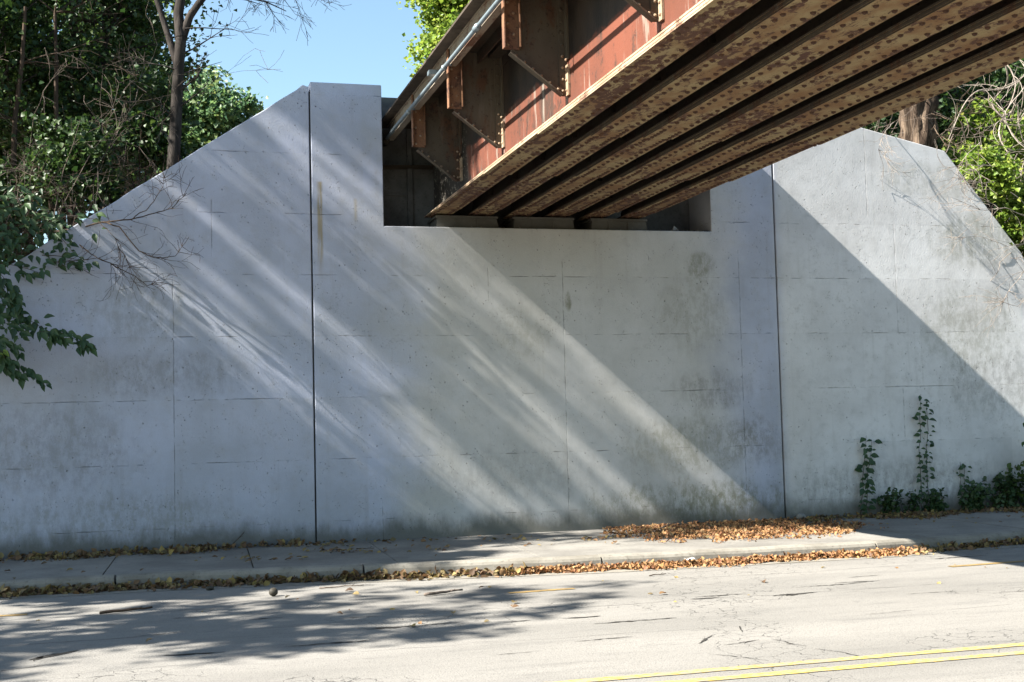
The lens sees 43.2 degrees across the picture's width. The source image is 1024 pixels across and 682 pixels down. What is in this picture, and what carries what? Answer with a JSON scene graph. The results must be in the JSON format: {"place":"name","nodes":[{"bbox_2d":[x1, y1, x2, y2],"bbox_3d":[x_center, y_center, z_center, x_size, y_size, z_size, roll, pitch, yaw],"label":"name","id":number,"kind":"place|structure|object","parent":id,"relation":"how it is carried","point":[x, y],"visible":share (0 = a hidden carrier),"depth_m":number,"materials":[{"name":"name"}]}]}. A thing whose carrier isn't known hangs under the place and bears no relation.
{"place":"outdoors","nodes":[
{"label":"outdoors","id":0,"kind":"place"},
{"bbox_2d":[0,0,11,7],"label":"leafy branch","id":1,"kind":"object","parent":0,"point":[9,2],"visible":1,"depth_m":16.06,"materials":[{"name":"green plant"}]},
{"bbox_2d":[16,0,428,260],"label":"sky","id":2,"kind":"structure","parent":0,"point":[360,42],"materials":[{"name":"blue"}]},
{"bbox_2d":[383,165,433,169],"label":"embankment","id":3,"kind":"structure","parent":0,"point":[393,167],"depth_m":18.61,"materials":[{"name":"soil"}]},
{"bbox_2d":[0,156,44,266],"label":"bush","id":4,"kind":"object","parent":3,"relation":"on","point":[3,178],"visible":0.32,"depth_m":17.98,"materials":[{"name":"green plant"}]},
{"bbox_2d":[0,11,53,188],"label":"leafy tree","id":5,"kind":"object","parent":3,"relation":"on","point":[8,116],"depth_m":24.98,"materials":[{"name":"green plant"}]},
{"bbox_2d":[0,159,94,262],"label":"bush","id":6,"kind":"object","parent":3,"relation":"on","point":[30,240],"visible":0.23,"depth_m":17.26,"materials":[{"name":"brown plant"}]},
{"bbox_2d":[0,0,125,228],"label":"bare tree","id":7,"kind":"object","parent":3,"relation":"on","point":[56,109],"visible":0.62,"depth_m":19.12,"materials":[{"name":"brown plant"}]},
{"bbox_2d":[2,138,125,237],"bbox_3d":[-5.703,-1.710,17.787,2.601,1.982,2.464,0,-4,-16],"label":"bush","id":8,"kind":"object","parent":3,"relation":"on","point":[54,182],"visible":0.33,"depth_m":17.24,"materials":[{"name":"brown plant"}]},
{"bbox_2d":[0,6,137,257],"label":"bare tree","id":9,"kind":"object","parent":3,"relation":"on","point":[15,117],"visible":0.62,"depth_m":18.78,"materials":[{"name":"brown plant"}]},
{"bbox_2d":[1,111,161,235],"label":"bush","id":10,"kind":"object","parent":3,"relation":"on","point":[59,155],"visible":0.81,"depth_m":18.16,"materials":[{"name":"green plant"}]},
{"bbox_2d":[0,0,187,224],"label":"leafy tree","id":11,"kind":"object","parent":3,"relation":"on","point":[163,52],"visible":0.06,"depth_m":24.59,"materials":[{"name":"green plant"}]},
{"bbox_2d":[61,118,159,213],"bbox_3d":[-4.974,-2.262,17.934,1.878,2.121,2.565,2,-5,-41],"label":"bare shrub","id":12,"kind":"object","parent":3,"relation":"on","point":[119,164],"visible":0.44,"depth_m":17.68,"materials":[{"name":"brown plant"}]},
{"bbox_2d":[2,0,227,257],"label":"leafy tree","id":13,"kind":"object","parent":3,"relation":"on","point":[121,181],"visible":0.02,"depth_m":31.57,"materials":[{"name":"green plant"}]},
{"bbox_2d":[0,0,236,210],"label":"leafy tree","id":14,"kind":"object","parent":3,"relation":"on","point":[136,19],"visible":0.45,"depth_m":20.82,"materials":[{"name":"green plant"}]},
{"bbox_2d":[0,0,238,152],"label":"leafy tree","id":15,"kind":"object","parent":3,"relation":"on","point":[9,13],"visible":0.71,"depth_m":19.40,"materials":[{"name":"green plant"}]},
{"bbox_2d":[0,264,97,360],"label":"leafy branch","id":16,"kind":"object","parent":15,"relation":"attached to","point":[13,301],"visible":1,"depth_m":16.02,"materials":[{"name":"green plant"}]},
{"bbox_2d":[0,349,8,356],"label":"leafy branch","id":17,"kind":"object","parent":16,"relation":"attached to","point":[5,352],"visible":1,"depth_m":15.90,"materials":[{"name":"green plant"}]},
{"bbox_2d":[0,350,51,391],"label":"leafy branch","id":18,"kind":"object","parent":16,"relation":"attached to","point":[8,365],"visible":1,"depth_m":15.96,"materials":[{"name":"green plant"}]},
{"bbox_2d":[78,59,200,186],"bbox_3d":[-5.631,-3.142,19.754,2.072,2.435,2.486,2,-5,-45],"label":"bush","id":19,"kind":"object","parent":3,"relation":"on","point":[149,136],"visible":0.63,"depth_m":19.40,"materials":[{"name":"green plant"}]},
{"bbox_2d":[0,1,283,253],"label":"bare shrub","id":20,"kind":"object","parent":3,"relation":"on","point":[112,107],"visible":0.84,"depth_m":18.00,"materials":[{"name":"brown plant"}]},
{"bbox_2d":[112,57,187,187],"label":"leafy tree","id":21,"kind":"object","parent":3,"relation":"on","point":[143,174],"visible":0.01,"depth_m":45.58,"materials":[{"name":"green plant"}]},
{"bbox_2d":[156,64,268,172],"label":"leafy tree","id":22,"kind":"object","parent":3,"relation":"on","point":[222,110],"visible":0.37,"depth_m":41.74,"materials":[{"name":"green plant"}]},
{"bbox_2d":[103,0,350,169],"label":"bare tree","id":23,"kind":"object","parent":3,"relation":"on","point":[182,28],"visible":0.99,"depth_m":18.67,"materials":[{"name":"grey plant"}]},
{"bbox_2d":[396,0,469,77],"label":"leafy tree","id":24,"kind":"object","parent":3,"relation":"on","point":[440,17],"visible":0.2,"depth_m":38.51,"materials":[{"name":"green plant"}]},
{"bbox_2d":[861,103,936,138],"bbox_3d":[5.992,-3.690,21.644,1.476,1.996,2.528,2,-5,-40],"label":"bush","id":25,"kind":"object","parent":3,"relation":"on","point":[874,127],"visible":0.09,"depth_m":21.60,"materials":[{"name":"green plant"}]},
{"bbox_2d":[898,74,991,162],"bbox_3d":[6.744,-5.086,23.903,3.657,6.221,5.396,1,-4,-31],"label":"old tree","id":26,"kind":"object","parent":3,"relation":"on","point":[924,131],"visible":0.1,"depth_m":21.87,"materials":[{"name":"brown plant"}]},
{"bbox_2d":[935,83,1017,152],"bbox_3d":[7.449,-3.544,21.273,1.834,1.345,1.100,0,-4,-16],"label":"bare vine","id":27,"kind":"object","parent":26,"relation":"attached to","point":[967,126],"visible":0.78,"depth_m":21.23,"materials":[{"name":"brown plant"}]},
{"bbox_2d":[938,60,1023,192],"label":"bare vine","id":28,"kind":"object","parent":26,"relation":"hanging from","point":[1016,81],"visible":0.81,"depth_m":21.50,"materials":[{"name":"beige plant"}]},
{"bbox_2d":[872,58,1023,222],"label":"leafy tree","id":29,"kind":"object","parent":3,"relation":"on","point":[943,124],"visible":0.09,"depth_m":25.21,"materials":[{"name":"green plant"}]},
{"bbox_2d":[879,59,1023,156],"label":"leafy tree","id":30,"kind":"object","parent":3,"relation":"on","point":[1000,94],"visible":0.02,"depth_m":30.18,"materials":[{"name":"green plant"}]},
{"bbox_2d":[940,92,1023,220],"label":"bush","id":31,"kind":"object","parent":3,"relation":"on","point":[978,121],"visible":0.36,"depth_m":22.12,"materials":[{"name":"green plant"}]},
{"bbox_2d":[951,139,1023,226],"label":"bush","id":32,"kind":"object","parent":3,"relation":"on","point":[1001,176],"visible":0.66,"depth_m":20.54,"materials":[{"name":"green plant"}]},
{"bbox_2d":[984,101,1023,196],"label":"bush","id":33,"kind":"object","parent":3,"relation":"on","point":[1016,109],"visible":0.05,"depth_m":23.03,"materials":[{"name":"green plant"}]},
{"bbox_2d":[989,181,1023,262],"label":"bush","id":34,"kind":"object","parent":3,"relation":"on","point":[1010,227],"visible":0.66,"depth_m":20.68,"materials":[{"name":"green plant"}]},
{"bbox_2d":[1016,214,1023,257],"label":"bush","id":35,"kind":"object","parent":3,"relation":"on","point":[1021,243],"visible":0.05,"depth_m":21.30,"materials":[{"name":"green plant"}]},
{"bbox_2d":[0,547,1023,681],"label":"road","id":36,"kind":"structure","parent":0,"point":[970,607],"depth_m":10.74,"materials":[{"name":"grey asphalt"}]},
{"bbox_2d":[99,606,151,613],"bbox_3d":[-3.660,2.550,12.253,0.508,0.031,0.047,1,-4,-35],"label":"stick","id":37,"kind":"object","parent":36,"relation":"on","point":[119,610],"visible":1,"depth_m":12.22,"materials":[{"name":"brown wood"}]},
{"bbox_2d":[269,588,277,595],"bbox_3d":[-2.427,2.552,13.134,0.092,0.087,0.092,0,-4,-16],"label":"walnut","id":38,"kind":"object","parent":36,"relation":"on","point":[273,591],"visible":1,"depth_m":13.10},
{"bbox_2d":[319,584,361,588],"bbox_3d":[-1.807,2.599,13.706,0.484,0.024,0.073,0,-4,-20],"label":"stick","id":39,"kind":"object","parent":36,"relation":"on","point":[338,586],"visible":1,"depth_m":13.66,"materials":[{"name":"wood"}]},
{"bbox_2d":[424,589,462,595],"bbox_3d":[-0.691,2.517,12.958,0.465,0.034,0.051,2,-5,-39],"label":"stick","id":40,"kind":"object","parent":36,"relation":"on","point":[437,592],"visible":1,"depth_m":12.93,"materials":[{"name":"wood"}]},
{"bbox_2d":[2,555,1013,670],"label":"road cracks","id":41,"kind":"object","parent":36,"relation":"on","point":[55,654],"visible":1,"depth_m":10.32,"materials":[{"name":"black asphalt"}]},
{"bbox_2d":[0,529,1023,590],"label":"kerb","id":42,"kind":"structure","parent":36,"relation":"on","point":[408,567],"depth_m":14.63,"materials":[{"name":"concrete"}]},
{"bbox_2d":[0,543,1023,599],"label":"gutter","id":43,"kind":"object","parent":36,"relation":"on","point":[403,579],"visible":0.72,"depth_m":14.29,"materials":[{"name":"concrete"}]},
{"bbox_2d":[0,562,543,598],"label":"fallen leaves","id":44,"kind":"object","parent":43,"relation":"on","point":[87,588],"visible":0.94,"depth_m":14.14,"materials":[{"name":"brown plant"}]},
{"bbox_2d":[503,546,924,576],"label":"fallen leaves","id":45,"kind":"object","parent":43,"relation":"on","point":[652,564],"visible":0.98,"depth_m":14.87,"materials":[{"name":"brown plant"}]},
{"bbox_2d":[895,536,1023,554],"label":"fallen leaves","id":46,"kind":"object","parent":43,"relation":"on","point":[951,545],"visible":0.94,"depth_m":15.96,"materials":[{"name":"brown plant"}]},
{"bbox_2d":[0,560,1023,615],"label":"faded lane mark","id":47,"kind":"object","parent":36,"relation":"on","point":[574,588],"visible":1,"depth_m":13.11,"materials":[{"name":"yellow paint"}]},
{"bbox_2d":[2,510,1023,641],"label":"fallen leaves","id":48,"kind":"object","parent":36,"relation":"on","point":[448,545],"visible":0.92,"depth_m":15.92,"materials":[{"name":"brown plant"}]},
{"bbox_2d":[552,643,1023,681],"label":"line","id":49,"kind":"object","parent":36,"relation":"on","point":[816,661],"visible":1,"depth_m":8.76,"materials":[{"name":"yellow paint"}]},
{"bbox_2d":[0,511,1023,583],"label":"sidewalk","id":50,"kind":"structure","parent":0,"point":[568,543],"depth_m":16.03,"materials":[{"name":"concrete"}]},
{"bbox_2d":[0,535,480,561],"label":"fallen leaves","id":51,"kind":"object","parent":50,"relation":"on","point":[56,554],"visible":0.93,"depth_m":16.44,"materials":[{"name":"brown plant"}]},
{"bbox_2d":[599,515,884,542],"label":"fallen leaves","id":52,"kind":"object","parent":50,"relation":"on","point":[763,528],"visible":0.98,"depth_m":17.46,"materials":[{"name":"brown plant"}]},
{"bbox_2d":[796,513,805,518],"bbox_3d":[4.262,2.603,19.077,0.156,0.123,0.152,0,-4,-16],"label":"stone","id":53,"kind":"object","parent":50,"relation":"on","point":[799,515],"visible":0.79,"depth_m":19.02,"materials":[{"name":"grey stone"}]},
{"bbox_2d":[855,437,881,514],"bbox_3d":[5.399,2.084,19.495,0.503,1.314,0.172,-1,-4,-9],"label":"climbing plant","id":54,"kind":"object","parent":50,"relation":"on","point":[859,467],"visible":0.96,"depth_m":19.50,"materials":[{"name":"green plant"}]},
{"bbox_2d":[876,487,903,512],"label":"weed","id":55,"kind":"object","parent":50,"relation":"on","point":[888,502],"visible":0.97,"depth_m":19.50,"materials":[{"name":"green plant"}]},
{"bbox_2d":[795,505,1023,524],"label":"fallen leaves","id":56,"kind":"object","parent":50,"relation":"on","point":[929,514],"visible":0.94,"depth_m":19.29,"materials":[{"name":"brown plant"}]},
{"bbox_2d":[895,489,927,512],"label":"weed","id":57,"kind":"object","parent":50,"relation":"on","point":[913,501],"visible":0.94,"depth_m":19.60,"materials":[{"name":"green plant"}]},
{"bbox_2d":[912,395,936,510],"bbox_3d":[6.333,1.749,19.800,0.402,1.874,0.140,0,-4,-16],"label":"climbing plant","id":58,"kind":"object","parent":50,"relation":"on","point":[926,455],"visible":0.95,"depth_m":19.80,"materials":[{"name":"green plant"}]},
{"bbox_2d":[922,487,949,511],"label":"weed","id":59,"kind":"object","parent":50,"relation":"on","point":[935,502],"visible":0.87,"depth_m":19.69,"materials":[{"name":"green plant"}]},
{"bbox_2d":[956,464,971,507],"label":"climbing plant","id":60,"kind":"object","parent":50,"relation":"on","point":[962,466],"visible":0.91,"depth_m":19.95,"materials":[{"name":"green plant"}]},
{"bbox_2d":[957,476,995,511],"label":"weed","id":61,"kind":"object","parent":50,"relation":"on","point":[975,499],"visible":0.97,"depth_m":19.81,"materials":[{"name":"green plant"}]},
{"bbox_2d":[988,471,1023,509],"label":"weed","id":62,"kind":"object","parent":50,"relation":"on","point":[1008,494],"visible":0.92,"depth_m":19.98,"materials":[{"name":"green plant"}]},
{"bbox_2d":[1005,463,1023,505],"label":"weed","id":63,"kind":"object","parent":50,"relation":"on","point":[1017,467],"visible":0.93,"depth_m":20.07,"materials":[{"name":"green plant"}]},
{"label":"ground","id":64,"kind":"structure","parent":0,"visible":0},
{"bbox_2d":[0,82,1023,558],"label":"concrete abutment","id":65,"kind":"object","parent":64,"relation":"on","point":[336,336],"visible":0.77,"depth_m":18.12,"materials":[{"name":"grey concrete"}]},
{"bbox_2d":[0,183,106,283],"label":"creeper","id":66,"kind":"object","parent":65,"relation":"attached to","point":[12,242],"visible":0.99,"depth_m":16.52,"materials":[{"name":"green plant"}]},
{"bbox_2d":[55,139,203,300],"bbox_3d":[-5.150,-1.533,16.644,2.386,2.097,1.144,-2,-4,6],"label":"bare branch","id":67,"kind":"object","parent":65,"relation":"attached to","point":[144,253],"visible":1,"depth_m":16.60,"materials":[{"name":"brown plant"}]},
{"bbox_2d":[411,226,707,231],"bbox_3d":[0.528,-1.607,18.809,4.829,0.040,0.602,0,-4,-16],"label":"loose grit","id":68,"kind":"object","parent":65,"relation":"on","point":[609,229],"visible":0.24,"depth_m":19.05,"materials":[{"name":"grey gravel"}]},
{"bbox_2d":[382,0,1023,220],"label":"railway bridge","id":69,"kind":"structure","parent":65,"relation":"on","point":[634,109],"depth_m":12.62,"materials":[{"name":"metal"}]},
{"bbox_2d":[873,122,1023,335],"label":"bare branch","id":70,"kind":"object","parent":65,"relation":"attached to","point":[995,208],"visible":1,"depth_m":20.00,"materials":[{"name":"grey plant"}]},
{"bbox_2d":[968,121,1023,280],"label":"bare vine","id":71,"kind":"object","parent":65,"relation":"attached to","point":[1010,192],"visible":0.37,"depth_m":20.94,"materials":[{"name":"brown plant"}]}
]}

